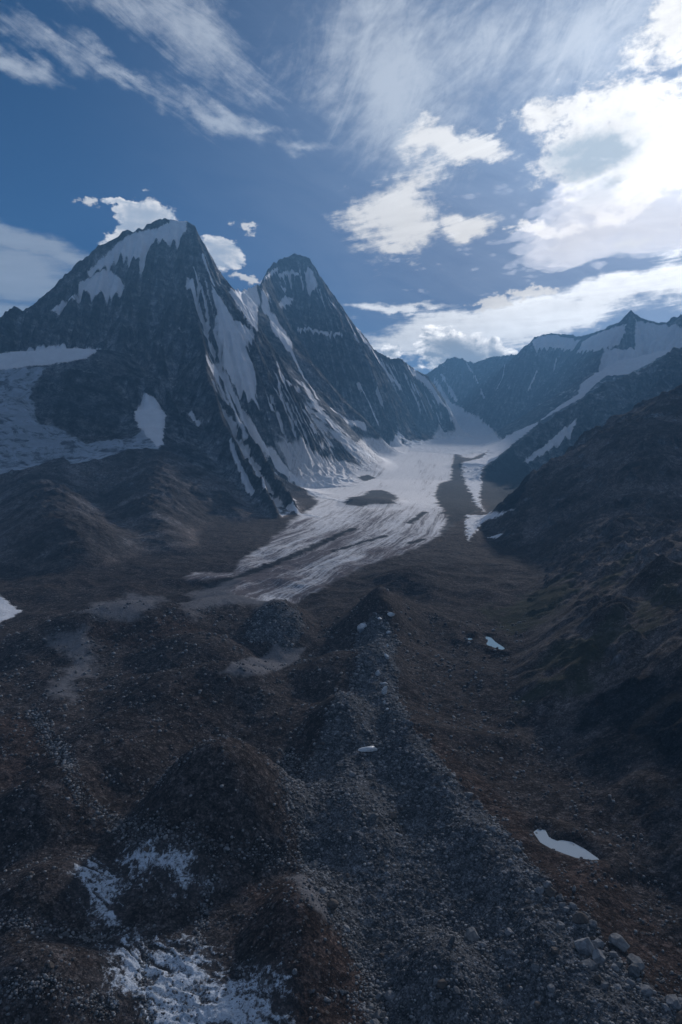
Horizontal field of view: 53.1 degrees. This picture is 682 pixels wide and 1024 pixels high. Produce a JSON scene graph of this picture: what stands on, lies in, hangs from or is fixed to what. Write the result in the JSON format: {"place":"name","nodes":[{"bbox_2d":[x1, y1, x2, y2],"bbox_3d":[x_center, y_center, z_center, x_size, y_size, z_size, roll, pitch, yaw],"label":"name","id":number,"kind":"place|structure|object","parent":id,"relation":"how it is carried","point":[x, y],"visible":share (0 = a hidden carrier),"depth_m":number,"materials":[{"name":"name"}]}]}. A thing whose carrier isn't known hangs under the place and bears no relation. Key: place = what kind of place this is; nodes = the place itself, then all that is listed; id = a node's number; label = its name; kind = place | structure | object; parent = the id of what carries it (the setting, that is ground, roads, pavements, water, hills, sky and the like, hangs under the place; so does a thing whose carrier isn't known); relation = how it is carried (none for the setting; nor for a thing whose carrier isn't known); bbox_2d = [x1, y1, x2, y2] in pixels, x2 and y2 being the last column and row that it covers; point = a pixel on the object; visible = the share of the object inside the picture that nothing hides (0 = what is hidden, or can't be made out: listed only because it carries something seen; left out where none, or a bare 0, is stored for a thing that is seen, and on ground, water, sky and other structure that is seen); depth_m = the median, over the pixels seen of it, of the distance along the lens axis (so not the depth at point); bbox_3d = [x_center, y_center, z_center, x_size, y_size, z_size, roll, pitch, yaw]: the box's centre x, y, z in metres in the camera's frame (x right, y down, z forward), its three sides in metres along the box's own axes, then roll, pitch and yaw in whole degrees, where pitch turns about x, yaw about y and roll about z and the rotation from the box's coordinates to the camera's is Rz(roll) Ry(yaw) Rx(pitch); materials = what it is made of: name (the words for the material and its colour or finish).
{"place":"outdoors","nodes":[
{"label":"outdoors","id":0,"kind":"place"},
{"bbox_2d":[0,445,258,566],"bbox_3d":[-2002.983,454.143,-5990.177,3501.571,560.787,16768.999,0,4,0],"label":"foothills","id":1,"kind":"structure","parent":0,"point":[102,507],"depth_m":1835.80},
{"bbox_2d":[0,218,343,516],"bbox_3d":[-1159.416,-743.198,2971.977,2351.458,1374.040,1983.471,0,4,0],"label":"mountain peak","id":2,"kind":"structure","parent":0,"point":[161,298],"depth_m":3074.61,"materials":[{"name":"grey stone"}]},
{"bbox_2d":[0,431,681,1023],"bbox_3d":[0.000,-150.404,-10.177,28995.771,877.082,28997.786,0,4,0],"label":"moraine ground","id":3,"kind":"structure","parent":0,"point":[450,575],"depth_m":427.53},
{"bbox_2d":[46,962,53,968],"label":"boulder","id":4,"kind":"object","parent":3,"relation":"on","point":[50,965],"visible":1,"depth_m":290.30,"materials":[{"name":"stone"}]},
{"bbox_2d":[0,430,510,620],"bbox_3d":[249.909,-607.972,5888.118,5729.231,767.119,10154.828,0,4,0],"label":"glacier","id":5,"kind":"object","parent":3,"relation":"on","point":[351,521],"visible":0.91,"depth_m":1976.27,"materials":[{"name":"white ice"}]},
{"bbox_2d":[308,860,318,866],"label":"boulder","id":6,"kind":"object","parent":3,"relation":"on","point":[314,863],"visible":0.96,"depth_m":382.21,"materials":[{"name":"grey stone"}]},
{"bbox_2d":[319,887,326,894],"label":"boulder","id":7,"kind":"object","parent":3,"relation":"on","point":[323,890],"visible":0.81,"depth_m":342.98,"materials":[{"name":"grey stone"}]},
{"bbox_2d":[328,893,334,899],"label":"boulder","id":8,"kind":"object","parent":3,"relation":"on","point":[331,895],"visible":0.76,"depth_m":344.09,"materials":[{"name":"grey stone"}]},
{"bbox_2d":[327,898,338,910],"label":"boulder","id":9,"kind":"object","parent":3,"relation":"on","point":[332,904],"visible":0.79,"depth_m":334.82,"materials":[{"name":"grey stone"}]},
{"bbox_2d":[0,586,681,1023],"bbox_3d":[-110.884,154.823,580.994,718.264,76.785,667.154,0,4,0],"label":"rubble","id":10,"kind":"object","parent":3,"relation":"on","point":[130,822],"visible":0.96,"depth_m":379.14,"materials":[{"name":"grey stone"}]},
{"bbox_2d":[342,924,349,932],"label":"boulder","id":11,"kind":"object","parent":3,"relation":"on","point":[346,927],"visible":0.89,"depth_m":330.50,"materials":[{"name":"grey stone"}]},
{"bbox_2d":[349,772,355,777],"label":"boulder","id":12,"kind":"object","parent":3,"relation":"on","point":[352,774],"visible":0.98,"depth_m":473.48,"materials":[{"name":"grey stone"}]},
{"bbox_2d":[357,623,366,632],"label":"ice block","id":13,"kind":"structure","parent":3,"relation":"on","point":[360,627],"depth_m":796.91,"materials":[{"name":"white ice"}]},
{"bbox_2d":[358,746,377,751],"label":"ice block","id":14,"kind":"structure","parent":3,"relation":"on","point":[368,749],"depth_m":510.74,"materials":[{"name":"white ice"}]},
{"bbox_2d":[369,1018,379,1023],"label":"boulder","id":15,"kind":"object","parent":3,"relation":"on","point":[374,1021],"visible":1,"depth_m":282.81,"materials":[{"name":"grey stone"}]},
{"bbox_2d":[370,813,378,819],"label":"boulder","id":16,"kind":"object","parent":3,"relation":"on","point":[374,816],"visible":0.99,"depth_m":411.68,"materials":[{"name":"grey stone"}]},
{"bbox_2d":[372,1010,383,1018],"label":"boulder","id":17,"kind":"object","parent":3,"relation":"on","point":[376,1014],"visible":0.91,"depth_m":287.14,"materials":[{"name":"grey stone"}]},
{"bbox_2d":[375,992,381,999],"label":"boulder","id":18,"kind":"object","parent":3,"relation":"on","point":[378,996],"visible":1,"depth_m":299.95,"materials":[{"name":"grey stone"}]},
{"bbox_2d":[378,1011,386,1020],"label":"boulder","id":19,"kind":"object","parent":3,"relation":"on","point":[383,1014],"visible":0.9,"depth_m":287.15,"materials":[{"name":"grey stone"}]},
{"bbox_2d":[382,686,386,694],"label":"boulder","id":20,"kind":"structure","parent":3,"relation":"on","point":[384,690],"depth_m":601.97,"materials":[{"name":"grey stone"}]},
{"bbox_2d":[384,990,395,1001],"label":"boulder","id":21,"kind":"object","parent":3,"relation":"on","point":[389,995],"visible":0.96,"depth_m":297.50,"materials":[{"name":"grey stone"}]},
{"bbox_2d":[389,812,396,819],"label":"boulder","id":22,"kind":"object","parent":3,"relation":"on","point":[392,816],"visible":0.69,"depth_m":427.34,"materials":[{"name":"grey stone"}]},
{"bbox_2d":[421,756,428,761],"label":"boulder","id":23,"kind":"object","parent":3,"relation":"on","point":[424,759],"visible":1,"depth_m":477.19,"materials":[{"name":"grey stone"}]},
{"bbox_2d":[437,979,447,988],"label":"boulder","id":24,"kind":"object","parent":3,"relation":"on","point":[442,984],"visible":1,"depth_m":284.95,"materials":[{"name":"grey stone"}]},
{"bbox_2d":[448,936,454,945],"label":"boulder","id":25,"kind":"object","parent":3,"relation":"on","point":[451,941],"visible":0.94,"depth_m":306.31,"materials":[{"name":"grey stone"}]},
{"bbox_2d":[453,985,460,994],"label":"boulder","id":26,"kind":"object","parent":3,"relation":"on","point":[456,990],"visible":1,"depth_m":282.49,"materials":[{"name":"grey stone"}]},
{"bbox_2d":[466,792,473,796],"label":"boulder","id":27,"kind":"object","parent":3,"relation":"on","point":[469,794],"visible":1,"depth_m":441.92,"materials":[{"name":"grey stone"}]},
{"bbox_2d":[464,927,478,940],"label":"boulder","id":28,"kind":"object","parent":3,"relation":"on","point":[471,933],"visible":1,"depth_m":324.98,"materials":[{"name":"grey stone"}]},
{"bbox_2d":[473,800,482,805],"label":"boulder","id":29,"kind":"object","parent":3,"relation":"on","point":[477,802],"visible":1,"depth_m":433.20,"materials":[{"name":"grey stone"}]},
{"bbox_2d":[478,942,486,946],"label":"boulder","id":30,"kind":"object","parent":3,"relation":"on","point":[483,944],"visible":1,"depth_m":316.58,"materials":[{"name":"grey stone"}]},
{"bbox_2d":[504,928,512,935],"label":"boulder","id":31,"kind":"object","parent":3,"relation":"on","point":[508,931],"visible":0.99,"depth_m":319.51,"materials":[{"name":"grey stone"}]},
{"bbox_2d":[506,949,511,954],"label":"boulder","id":32,"kind":"object","parent":3,"relation":"on","point":[508,951],"visible":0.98,"depth_m":306.52,"materials":[{"name":"grey stone"}]},
{"bbox_2d":[507,858,514,863],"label":"boulder","id":33,"kind":"object","parent":3,"relation":"on","point":[510,860],"visible":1,"depth_m":362.40,"materials":[{"name":"grey stone"}]},
{"bbox_2d":[511,845,520,851],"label":"boulder","id":34,"kind":"object","parent":3,"relation":"on","point":[518,849],"visible":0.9,"depth_m":376.06,"materials":[{"name":"grey stone"}]},
{"bbox_2d":[531,963,538,973],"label":"boulder","id":35,"kind":"object","parent":3,"relation":"on","point":[534,967],"visible":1,"depth_m":292.74,"materials":[{"name":"grey stone"}]},
{"bbox_2d":[534,1001,540,1008],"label":"boulder","id":36,"kind":"object","parent":3,"relation":"on","point":[537,1004],"visible":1,"depth_m":277.43,"materials":[{"name":"grey stone"}]},
{"bbox_2d":[535,886,543,894],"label":"boulder","id":37,"kind":"object","parent":3,"relation":"on","point":[539,890],"visible":1,"depth_m":338.67,"materials":[{"name":"grey stone"}]},
{"bbox_2d":[543,880,550,888],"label":"boulder","id":38,"kind":"object","parent":3,"relation":"on","point":[546,884],"visible":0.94,"depth_m":343.15,"materials":[{"name":"grey stone"}]},
{"bbox_2d":[545,887,555,897],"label":"boulder","id":39,"kind":"object","parent":3,"relation":"on","point":[550,892],"visible":1,"depth_m":336.31,"materials":[{"name":"grey stone"}]},
{"bbox_2d":[547,984,555,992],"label":"boulder","id":40,"kind":"object","parent":3,"relation":"on","point":[551,988],"visible":1,"depth_m":280.00,"materials":[{"name":"grey stone"}]},
{"bbox_2d":[551,947,559,954],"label":"boulder","id":41,"kind":"object","parent":3,"relation":"on","point":[555,951],"visible":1,"depth_m":297.45,"materials":[{"name":"grey stone"}]},
{"bbox_2d":[555,921,564,928],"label":"boulder","id":42,"kind":"object","parent":3,"relation":"on","point":[560,925],"visible":1,"depth_m":314.95,"materials":[{"name":"grey stone"}]},
{"bbox_2d":[559,902,566,907],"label":"boulder","id":43,"kind":"object","parent":3,"relation":"on","point":[562,904],"visible":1,"depth_m":327.90,"materials":[{"name":"grey stone"}]},
{"bbox_2d":[561,907,569,912],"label":"boulder","id":44,"kind":"object","parent":3,"relation":"on","point":[565,909],"visible":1,"depth_m":324.81,"materials":[{"name":"grey stone"}]},
{"bbox_2d":[569,902,577,909],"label":"boulder","id":45,"kind":"object","parent":3,"relation":"on","point":[573,905],"visible":0.99,"depth_m":326.38,"materials":[{"name":"grey stone"}]},
{"bbox_2d":[572,911,588,923],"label":"boulder","id":46,"kind":"object","parent":3,"relation":"on","point":[579,917],"visible":0.95,"depth_m":315.97,"materials":[{"name":"grey stone"}]},
{"bbox_2d":[574,937,594,956],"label":"boulder","id":47,"kind":"object","parent":3,"relation":"on","point":[584,946],"visible":0.97,"depth_m":298.23,"materials":[{"name":"grey stone"}]},
{"bbox_2d":[581,958,597,969],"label":"boulder","id":48,"kind":"object","parent":3,"relation":"on","point":[590,964],"visible":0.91,"depth_m":289.31,"materials":[{"name":"grey stone"}]},
{"bbox_2d":[589,919,596,929],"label":"boulder","id":49,"kind":"object","parent":3,"relation":"on","point":[592,924],"visible":0.98,"depth_m":314.59,"materials":[{"name":"grey stone"}]},
{"bbox_2d":[591,938,603,947],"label":"boulder","id":50,"kind":"object","parent":3,"relation":"on","point":[597,942],"visible":0.83,"depth_m":304.19,"materials":[{"name":"grey stone"}]},
{"bbox_2d":[593,975,601,983],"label":"boulder","id":51,"kind":"object","parent":3,"relation":"on","point":[598,978],"visible":1,"depth_m":281.70,"materials":[{"name":"grey stone"}]},
{"bbox_2d":[592,949,605,963],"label":"boulder","id":52,"kind":"object","parent":3,"relation":"on","point":[598,956],"visible":0.91,"depth_m":294.27,"materials":[{"name":"grey stone"}]},
{"bbox_2d":[600,981,608,988],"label":"boulder","id":53,"kind":"object","parent":3,"relation":"on","point":[604,984],"visible":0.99,"depth_m":279.08,"materials":[{"name":"grey stone"}]},
{"bbox_2d":[608,951,618,957],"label":"boulder","id":54,"kind":"object","parent":3,"relation":"on","point":[613,954],"visible":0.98,"depth_m":299.12,"materials":[{"name":"grey stone"}]},
{"bbox_2d":[611,963,619,971],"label":"boulder","id":55,"kind":"object","parent":3,"relation":"on","point":[614,966],"visible":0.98,"depth_m":291.33,"materials":[{"name":"grey stone"}]},
{"bbox_2d":[613,984,621,989],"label":"boulder","id":56,"kind":"object","parent":3,"relation":"on","point":[617,986],"visible":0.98,"depth_m":281.30,"materials":[{"name":"grey stone"}]},
{"bbox_2d":[614,961,622,968],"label":"boulder","id":57,"kind":"object","parent":3,"relation":"on","point":[619,964],"visible":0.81,"depth_m":293.56,"materials":[{"name":"grey stone"}]},
{"bbox_2d":[608,933,629,951],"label":"boulder","id":58,"kind":"object","parent":3,"relation":"on","point":[617,940],"visible":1,"depth_m":306.65,"materials":[{"name":"grey stone"}]},
{"bbox_2d":[626,977,635,986],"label":"boulder","id":59,"kind":"object","parent":3,"relation":"on","point":[629,981],"visible":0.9,"depth_m":284.26,"materials":[{"name":"grey stone"}]},
{"bbox_2d":[628,963,639,978],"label":"boulder","id":60,"kind":"object","parent":3,"relation":"on","point":[633,970],"visible":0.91,"depth_m":289.40,"materials":[{"name":"grey stone"}]},
{"bbox_2d":[626,953,644,971],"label":"boulder","id":61,"kind":"object","parent":3,"relation":"on","point":[631,958],"visible":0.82,"depth_m":297.48,"materials":[{"name":"grey stone"}]},
{"bbox_2d":[640,984,653,996],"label":"boulder","id":62,"kind":"object","parent":3,"relation":"on","point":[646,990],"visible":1,"depth_m":280.42,"materials":[{"name":"grey stone"}]},
{"bbox_2d":[661,1003,669,1011],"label":"boulder","id":63,"kind":"object","parent":3,"relation":"on","point":[665,1006],"visible":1,"depth_m":274.51,"materials":[{"name":"grey stone"}]},
{"bbox_2d":[665,994,681,1010],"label":"boulder","id":64,"kind":"object","parent":3,"relation":"on","point":[672,1001],"visible":1,"depth_m":276.12,"materials":[{"name":"grey stone"}]},
{"bbox_2d":[0,347,681,491],"bbox_3d":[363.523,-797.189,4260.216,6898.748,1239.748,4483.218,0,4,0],"label":"hanging glacier","id":65,"kind":"object","parent":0,"point":[88,416],"visible":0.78,"depth_m":2565.52,"materials":[{"name":"white ice"}]},
{"bbox_2d":[0,0,681,373],"label":"sky","id":66,"kind":"structure","parent":0,"point":[474,181],"materials":[{"name":"blue"}]},
{"bbox_2d":[236,253,465,472],"bbox_3d":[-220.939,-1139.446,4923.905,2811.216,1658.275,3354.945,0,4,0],"label":"second mountain","id":67,"kind":"structure","parent":0,"point":[362,399],"depth_m":4896.63,"materials":[{"name":"grey stone"}]},
{"bbox_2d":[486,637,504,649],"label":"water","id":68,"kind":"structure","parent":0,"point":[492,642],"depth_m":801.99,"materials":[{"name":"liquid"}]},
{"bbox_2d":[425,310,681,437],"bbox_3d":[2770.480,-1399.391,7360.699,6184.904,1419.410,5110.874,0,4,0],"label":"mountains","id":69,"kind":"structure","parent":0,"point":[493,394],"depth_m":7681.73,"materials":[{"name":"stone"}]},
{"bbox_2d":[534,829,598,859],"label":"water","id":70,"kind":"structure","parent":0,"point":[566,847],"depth_m":389.21,"materials":[{"name":"grey liquid"}]},
{"bbox_2d":[480,384,681,887],"bbox_3d":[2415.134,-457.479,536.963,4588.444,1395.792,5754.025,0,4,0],"label":"hillside","id":71,"kind":"structure","parent":0,"point":[593,516],"depth_m":749.50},
{"bbox_2d":[481,347,681,473],"bbox_3d":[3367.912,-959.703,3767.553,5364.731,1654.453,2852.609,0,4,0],"label":"mountain ridge","id":72,"kind":"structure","parent":0,"point":[539,445],"depth_m":3783.27,"materials":[{"name":"grey stone"}]}
]}

